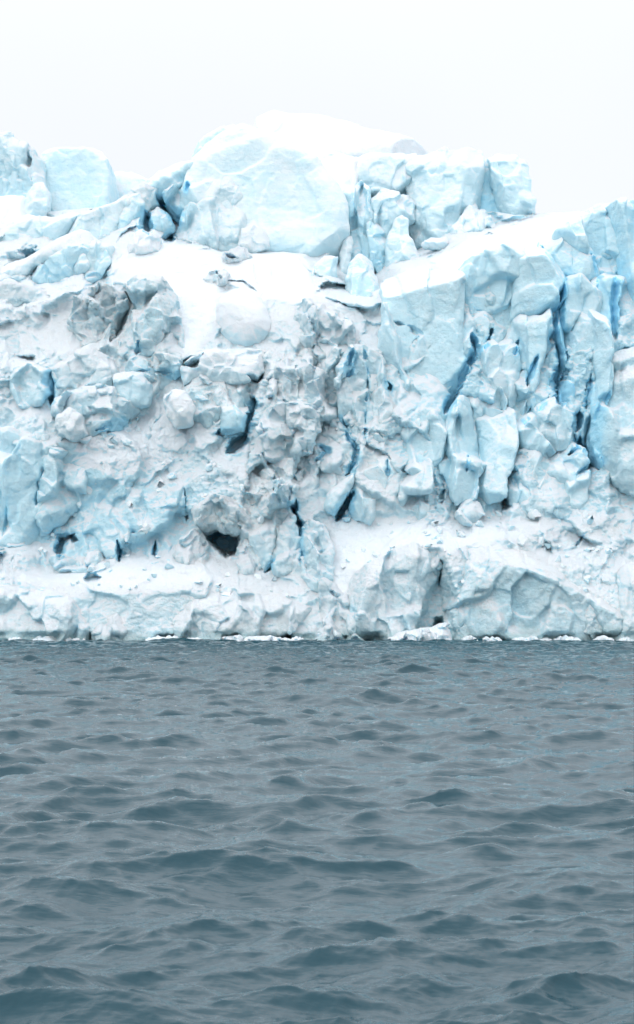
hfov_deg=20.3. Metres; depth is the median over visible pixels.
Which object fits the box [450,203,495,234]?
ice chunk
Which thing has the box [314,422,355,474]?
ice block
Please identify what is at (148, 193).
ice block
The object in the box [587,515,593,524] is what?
ice chunk
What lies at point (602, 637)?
ice floe
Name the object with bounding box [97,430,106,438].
ice chunk
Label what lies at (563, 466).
ice block
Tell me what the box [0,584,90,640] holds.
ice skirt
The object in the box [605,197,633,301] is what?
ice wall
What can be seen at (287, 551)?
ice column
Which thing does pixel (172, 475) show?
ice chunk
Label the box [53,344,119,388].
ice block
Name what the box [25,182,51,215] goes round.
ice fin
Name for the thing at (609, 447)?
ice block
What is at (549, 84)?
sky
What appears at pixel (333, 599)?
ice ridge
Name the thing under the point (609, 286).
ice wall
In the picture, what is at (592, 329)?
ice pillar
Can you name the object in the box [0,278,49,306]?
ice block
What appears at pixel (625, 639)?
ice floe
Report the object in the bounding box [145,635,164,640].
ice floe
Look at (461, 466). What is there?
ice wall
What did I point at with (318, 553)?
ice column
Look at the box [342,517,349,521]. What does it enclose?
ice chunk
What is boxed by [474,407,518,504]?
ice wall
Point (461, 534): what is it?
ice chunk
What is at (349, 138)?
snow crest
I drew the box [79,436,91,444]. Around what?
ice chunk
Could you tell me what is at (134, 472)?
glacier front
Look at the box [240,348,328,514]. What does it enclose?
ice ridge
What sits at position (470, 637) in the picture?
ice floe
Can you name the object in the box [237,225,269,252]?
ice block
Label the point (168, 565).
ice chunk
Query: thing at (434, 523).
ice chunk
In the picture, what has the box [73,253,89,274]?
ice fin
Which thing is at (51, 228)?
ice ridge
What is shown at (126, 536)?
ice chunk
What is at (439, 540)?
ice chunk
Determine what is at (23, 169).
ice tower
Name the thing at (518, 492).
ice block
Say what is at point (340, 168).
snow saddle
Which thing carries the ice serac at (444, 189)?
on the glacier front
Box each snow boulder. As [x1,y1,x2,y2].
[216,288,270,346]
[454,498,485,526]
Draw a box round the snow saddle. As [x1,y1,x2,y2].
[298,144,357,191]
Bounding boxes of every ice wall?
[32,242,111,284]
[377,267,470,406]
[438,395,486,505]
[457,243,524,314]
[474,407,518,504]
[480,158,498,211]
[509,247,567,323]
[551,203,619,273]
[590,273,624,337]
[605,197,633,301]
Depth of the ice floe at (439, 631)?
131.45 m
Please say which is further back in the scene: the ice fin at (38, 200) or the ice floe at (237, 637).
the ice fin at (38, 200)
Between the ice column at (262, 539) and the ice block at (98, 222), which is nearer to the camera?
the ice column at (262, 539)
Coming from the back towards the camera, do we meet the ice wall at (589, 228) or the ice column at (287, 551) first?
the ice wall at (589, 228)
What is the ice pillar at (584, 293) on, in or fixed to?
on the glacier front
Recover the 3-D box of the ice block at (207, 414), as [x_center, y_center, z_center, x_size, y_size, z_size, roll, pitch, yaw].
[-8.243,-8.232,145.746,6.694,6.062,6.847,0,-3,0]
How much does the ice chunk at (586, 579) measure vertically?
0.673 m
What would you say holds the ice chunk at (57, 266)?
attached to the glacier front
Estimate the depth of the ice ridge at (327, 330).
145.06 m
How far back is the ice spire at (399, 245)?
161.59 m
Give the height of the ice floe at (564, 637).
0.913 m
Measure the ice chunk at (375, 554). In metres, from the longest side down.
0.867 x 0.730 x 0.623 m
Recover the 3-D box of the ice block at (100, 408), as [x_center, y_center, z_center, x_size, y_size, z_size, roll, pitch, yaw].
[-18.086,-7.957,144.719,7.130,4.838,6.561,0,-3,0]
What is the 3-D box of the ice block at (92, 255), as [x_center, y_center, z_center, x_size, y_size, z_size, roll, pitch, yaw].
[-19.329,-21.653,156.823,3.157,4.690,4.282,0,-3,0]
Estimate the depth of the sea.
22.43 m
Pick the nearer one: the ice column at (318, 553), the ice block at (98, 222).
the ice column at (318, 553)
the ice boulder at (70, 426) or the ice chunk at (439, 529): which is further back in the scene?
the ice boulder at (70, 426)
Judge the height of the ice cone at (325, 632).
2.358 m
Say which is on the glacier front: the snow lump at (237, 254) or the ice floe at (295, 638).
the snow lump at (237, 254)
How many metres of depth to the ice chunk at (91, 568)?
137.78 m
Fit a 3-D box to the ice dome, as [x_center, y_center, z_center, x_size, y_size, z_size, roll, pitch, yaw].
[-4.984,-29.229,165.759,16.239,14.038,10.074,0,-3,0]
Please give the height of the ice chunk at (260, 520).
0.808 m
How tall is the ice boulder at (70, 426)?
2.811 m
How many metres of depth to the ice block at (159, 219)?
161.78 m
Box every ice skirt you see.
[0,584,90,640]
[171,588,311,639]
[345,543,437,639]
[441,546,622,639]
[610,562,633,640]
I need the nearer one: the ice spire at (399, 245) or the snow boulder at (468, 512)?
the snow boulder at (468, 512)
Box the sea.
[0,638,633,1023]
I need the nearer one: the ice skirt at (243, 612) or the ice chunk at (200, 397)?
the ice skirt at (243, 612)
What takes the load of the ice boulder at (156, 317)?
on the glacier front
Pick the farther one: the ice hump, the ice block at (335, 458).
the ice hump
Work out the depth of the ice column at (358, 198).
164.35 m
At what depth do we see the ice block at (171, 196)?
163.36 m
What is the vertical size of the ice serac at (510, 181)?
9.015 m
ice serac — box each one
[405,147,484,248]
[487,154,536,214]
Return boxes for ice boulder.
[48,551,103,578]
[55,407,88,441]
[66,282,130,346]
[116,273,184,390]
[172,528,209,564]
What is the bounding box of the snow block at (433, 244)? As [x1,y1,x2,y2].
[421,237,448,250]
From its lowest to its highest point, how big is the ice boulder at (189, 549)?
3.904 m
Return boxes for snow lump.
[127,229,161,254]
[203,269,229,286]
[221,246,251,263]
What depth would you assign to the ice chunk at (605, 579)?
135.48 m
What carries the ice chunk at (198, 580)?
on the glacier front
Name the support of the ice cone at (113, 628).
on the sea
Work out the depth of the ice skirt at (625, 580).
133.97 m
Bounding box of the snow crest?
[253,110,428,156]
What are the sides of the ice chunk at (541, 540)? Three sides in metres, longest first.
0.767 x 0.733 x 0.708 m
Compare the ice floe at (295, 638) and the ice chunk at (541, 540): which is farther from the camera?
the ice chunk at (541, 540)
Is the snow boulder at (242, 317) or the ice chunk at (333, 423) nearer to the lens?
the ice chunk at (333, 423)
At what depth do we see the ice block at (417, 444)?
141.75 m
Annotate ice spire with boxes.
[385,215,419,266]
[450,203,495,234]
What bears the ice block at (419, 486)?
on the glacier front
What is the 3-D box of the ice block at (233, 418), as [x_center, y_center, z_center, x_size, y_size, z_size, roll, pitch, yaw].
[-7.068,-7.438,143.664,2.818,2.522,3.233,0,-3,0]
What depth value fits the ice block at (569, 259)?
148.28 m
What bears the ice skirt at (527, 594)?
attached to the glacier front
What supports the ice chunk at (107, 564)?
on the glacier front
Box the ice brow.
[191,494,251,537]
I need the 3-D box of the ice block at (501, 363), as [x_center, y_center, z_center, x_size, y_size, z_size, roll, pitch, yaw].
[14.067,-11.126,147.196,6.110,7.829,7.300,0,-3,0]
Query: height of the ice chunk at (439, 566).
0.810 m
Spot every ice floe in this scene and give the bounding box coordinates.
[33,636,52,640]
[46,636,71,640]
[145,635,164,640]
[222,635,243,640]
[244,635,276,640]
[272,637,290,640]
[291,636,302,640]
[388,622,451,640]
[460,635,477,640]
[482,636,501,640]
[512,635,537,640]
[553,635,580,640]
[593,635,613,640]
[618,637,633,640]
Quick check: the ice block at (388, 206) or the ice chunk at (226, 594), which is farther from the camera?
the ice block at (388, 206)
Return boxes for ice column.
[235,539,260,574]
[248,514,281,572]
[270,513,300,577]
[299,519,335,592]
[343,180,373,259]
[345,254,379,296]
[366,218,386,272]
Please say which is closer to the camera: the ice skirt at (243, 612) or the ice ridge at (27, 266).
the ice skirt at (243, 612)
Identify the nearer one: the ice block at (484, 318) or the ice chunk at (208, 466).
the ice chunk at (208, 466)
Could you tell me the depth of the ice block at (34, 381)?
144.62 m
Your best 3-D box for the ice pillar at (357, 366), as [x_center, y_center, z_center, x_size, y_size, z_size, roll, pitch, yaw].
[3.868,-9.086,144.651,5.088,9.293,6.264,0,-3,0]
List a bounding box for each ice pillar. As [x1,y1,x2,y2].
[333,344,393,445]
[499,308,567,414]
[556,309,613,428]
[559,273,602,333]
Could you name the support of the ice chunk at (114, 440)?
on the glacier front
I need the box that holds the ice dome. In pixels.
[180,123,349,262]
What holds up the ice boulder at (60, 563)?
on the glacier front
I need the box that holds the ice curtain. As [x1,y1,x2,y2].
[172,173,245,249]
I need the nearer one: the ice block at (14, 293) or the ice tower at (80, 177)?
the ice block at (14, 293)
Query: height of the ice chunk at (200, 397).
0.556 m
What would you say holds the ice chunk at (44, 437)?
on the glacier front
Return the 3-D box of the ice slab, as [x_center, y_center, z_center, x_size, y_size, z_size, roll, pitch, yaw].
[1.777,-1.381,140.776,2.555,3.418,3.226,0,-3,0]
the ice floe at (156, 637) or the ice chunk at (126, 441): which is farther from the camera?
the ice chunk at (126, 441)
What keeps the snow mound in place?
on the glacier front
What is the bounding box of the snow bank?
[114,171,147,197]
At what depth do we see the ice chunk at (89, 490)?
142.08 m
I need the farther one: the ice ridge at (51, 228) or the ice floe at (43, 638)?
the ice ridge at (51, 228)
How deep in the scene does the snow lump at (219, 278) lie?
153.10 m
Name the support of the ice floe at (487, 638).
on the sea
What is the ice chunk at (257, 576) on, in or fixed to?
on the glacier front
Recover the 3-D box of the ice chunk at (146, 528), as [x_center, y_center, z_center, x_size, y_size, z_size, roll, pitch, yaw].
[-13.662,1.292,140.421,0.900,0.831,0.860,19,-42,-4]
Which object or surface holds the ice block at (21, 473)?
on the glacier front
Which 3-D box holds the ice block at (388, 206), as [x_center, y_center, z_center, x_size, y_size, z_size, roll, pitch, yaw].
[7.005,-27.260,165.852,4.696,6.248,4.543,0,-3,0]
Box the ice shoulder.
[356,152,416,197]
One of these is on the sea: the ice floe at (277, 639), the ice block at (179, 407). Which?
the ice floe at (277, 639)
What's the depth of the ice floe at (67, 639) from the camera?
132.59 m
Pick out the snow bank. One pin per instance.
(126, 182)
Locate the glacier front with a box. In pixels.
[0,202,633,640]
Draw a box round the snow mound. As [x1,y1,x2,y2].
[0,195,25,223]
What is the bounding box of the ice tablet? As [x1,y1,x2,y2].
[311,255,337,285]
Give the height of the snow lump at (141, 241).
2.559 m
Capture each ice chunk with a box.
[41,434,49,440]
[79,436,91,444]
[86,486,92,493]
[87,565,95,571]
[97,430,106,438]
[104,561,109,568]
[109,436,117,444]
[122,438,131,445]
[123,532,129,541]
[138,521,143,527]
[138,523,149,533]
[164,561,173,568]
[167,472,176,478]
[194,578,202,583]
[195,395,208,400]
[204,463,212,470]
[221,592,230,595]
[254,574,261,579]
[257,516,263,523]
[330,419,337,426]
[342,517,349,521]
[372,550,379,557]
[431,520,438,526]
[436,526,441,533]
[436,562,441,570]
[437,538,442,543]
[458,530,465,537]
[475,520,483,526]
[507,525,514,530]
[517,533,526,545]
[528,509,541,519]
[538,537,544,546]
[582,511,588,517]
[583,575,590,582]
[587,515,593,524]
[602,574,609,584]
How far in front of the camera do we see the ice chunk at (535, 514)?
138.93 m
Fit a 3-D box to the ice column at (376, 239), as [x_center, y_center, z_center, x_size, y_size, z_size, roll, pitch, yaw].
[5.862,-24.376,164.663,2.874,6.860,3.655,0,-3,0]
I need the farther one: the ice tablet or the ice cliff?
the ice tablet
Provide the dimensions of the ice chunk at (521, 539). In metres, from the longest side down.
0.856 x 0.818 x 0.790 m
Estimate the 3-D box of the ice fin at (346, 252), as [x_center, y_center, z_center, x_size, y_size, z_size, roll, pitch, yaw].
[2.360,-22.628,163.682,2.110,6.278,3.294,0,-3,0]
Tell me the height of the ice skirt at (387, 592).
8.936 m
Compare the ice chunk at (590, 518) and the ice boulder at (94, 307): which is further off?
the ice boulder at (94, 307)
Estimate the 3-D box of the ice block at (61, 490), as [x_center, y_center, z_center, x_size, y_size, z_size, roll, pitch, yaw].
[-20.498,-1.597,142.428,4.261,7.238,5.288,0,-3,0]
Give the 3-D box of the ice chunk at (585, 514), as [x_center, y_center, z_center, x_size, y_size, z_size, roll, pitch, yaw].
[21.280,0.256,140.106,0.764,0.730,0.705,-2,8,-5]
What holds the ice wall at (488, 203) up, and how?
attached to the glacier front
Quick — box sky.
[0,0,633,213]
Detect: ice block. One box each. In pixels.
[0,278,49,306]
[0,426,44,546]
[9,362,53,408]
[35,447,87,536]
[50,383,139,436]
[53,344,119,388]
[69,196,130,239]
[87,239,114,270]
[112,371,152,408]
[116,192,146,228]
[127,182,159,217]
[147,207,175,238]
[162,182,184,223]
[163,389,195,429]
[187,381,255,440]
[219,404,247,434]
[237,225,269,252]
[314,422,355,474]
[370,189,415,237]
[397,458,433,519]
[400,409,446,475]
[455,338,521,419]
[461,311,493,371]
[504,448,544,505]
[517,412,555,456]
[532,397,577,451]
[537,237,599,280]
[546,441,589,489]
[565,469,590,509]
[585,347,633,496]
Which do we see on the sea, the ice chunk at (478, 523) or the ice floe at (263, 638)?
the ice floe at (263, 638)
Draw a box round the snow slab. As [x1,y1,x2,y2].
[180,348,265,385]
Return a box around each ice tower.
[0,131,47,196]
[40,147,118,210]
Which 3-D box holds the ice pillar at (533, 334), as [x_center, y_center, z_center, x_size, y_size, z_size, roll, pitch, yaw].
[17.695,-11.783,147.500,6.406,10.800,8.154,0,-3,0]
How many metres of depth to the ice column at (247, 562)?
138.77 m
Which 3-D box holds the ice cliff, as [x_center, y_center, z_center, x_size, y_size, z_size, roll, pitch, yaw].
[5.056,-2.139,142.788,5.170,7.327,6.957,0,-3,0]
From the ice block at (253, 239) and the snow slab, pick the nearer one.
the snow slab
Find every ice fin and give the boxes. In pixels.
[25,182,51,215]
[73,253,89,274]
[339,236,353,273]
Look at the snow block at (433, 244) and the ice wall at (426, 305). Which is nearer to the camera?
the ice wall at (426, 305)
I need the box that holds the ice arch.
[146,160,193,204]
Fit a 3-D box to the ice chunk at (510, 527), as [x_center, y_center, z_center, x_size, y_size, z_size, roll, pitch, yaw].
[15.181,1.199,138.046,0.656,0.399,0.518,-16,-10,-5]
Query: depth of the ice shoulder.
168.07 m
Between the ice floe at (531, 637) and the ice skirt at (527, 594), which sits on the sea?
the ice floe at (531, 637)
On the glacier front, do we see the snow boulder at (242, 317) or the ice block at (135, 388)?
the ice block at (135, 388)
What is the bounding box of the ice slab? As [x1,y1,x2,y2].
[323,473,353,515]
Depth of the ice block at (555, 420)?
142.16 m
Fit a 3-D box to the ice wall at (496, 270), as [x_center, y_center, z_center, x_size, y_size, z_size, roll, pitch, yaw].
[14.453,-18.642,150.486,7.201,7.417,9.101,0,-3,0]
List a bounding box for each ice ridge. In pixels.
[0,212,77,240]
[1,229,99,275]
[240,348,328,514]
[293,298,356,406]
[318,577,364,640]
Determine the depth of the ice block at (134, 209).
160.44 m
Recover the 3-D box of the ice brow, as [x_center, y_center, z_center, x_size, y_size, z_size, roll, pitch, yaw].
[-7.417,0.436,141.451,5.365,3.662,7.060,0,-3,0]
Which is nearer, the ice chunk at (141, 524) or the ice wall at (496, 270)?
the ice chunk at (141, 524)
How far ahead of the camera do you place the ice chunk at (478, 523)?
138.96 m
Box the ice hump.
[192,124,234,156]
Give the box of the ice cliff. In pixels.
[349,454,395,525]
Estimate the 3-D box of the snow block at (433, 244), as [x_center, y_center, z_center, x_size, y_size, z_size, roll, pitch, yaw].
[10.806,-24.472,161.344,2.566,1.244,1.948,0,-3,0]
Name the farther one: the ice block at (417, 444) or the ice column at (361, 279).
the ice column at (361, 279)
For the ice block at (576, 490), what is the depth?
140.82 m
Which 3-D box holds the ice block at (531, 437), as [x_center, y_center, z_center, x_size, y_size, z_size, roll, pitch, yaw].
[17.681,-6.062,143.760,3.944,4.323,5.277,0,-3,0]
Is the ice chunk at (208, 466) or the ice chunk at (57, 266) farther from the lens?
the ice chunk at (57, 266)
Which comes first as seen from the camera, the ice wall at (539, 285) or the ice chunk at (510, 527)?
the ice chunk at (510, 527)
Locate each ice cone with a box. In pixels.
[91,613,128,640]
[314,625,342,640]
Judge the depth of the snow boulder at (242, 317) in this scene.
146.64 m
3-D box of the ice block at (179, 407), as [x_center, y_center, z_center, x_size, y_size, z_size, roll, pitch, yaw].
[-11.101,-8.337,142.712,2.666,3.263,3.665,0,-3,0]

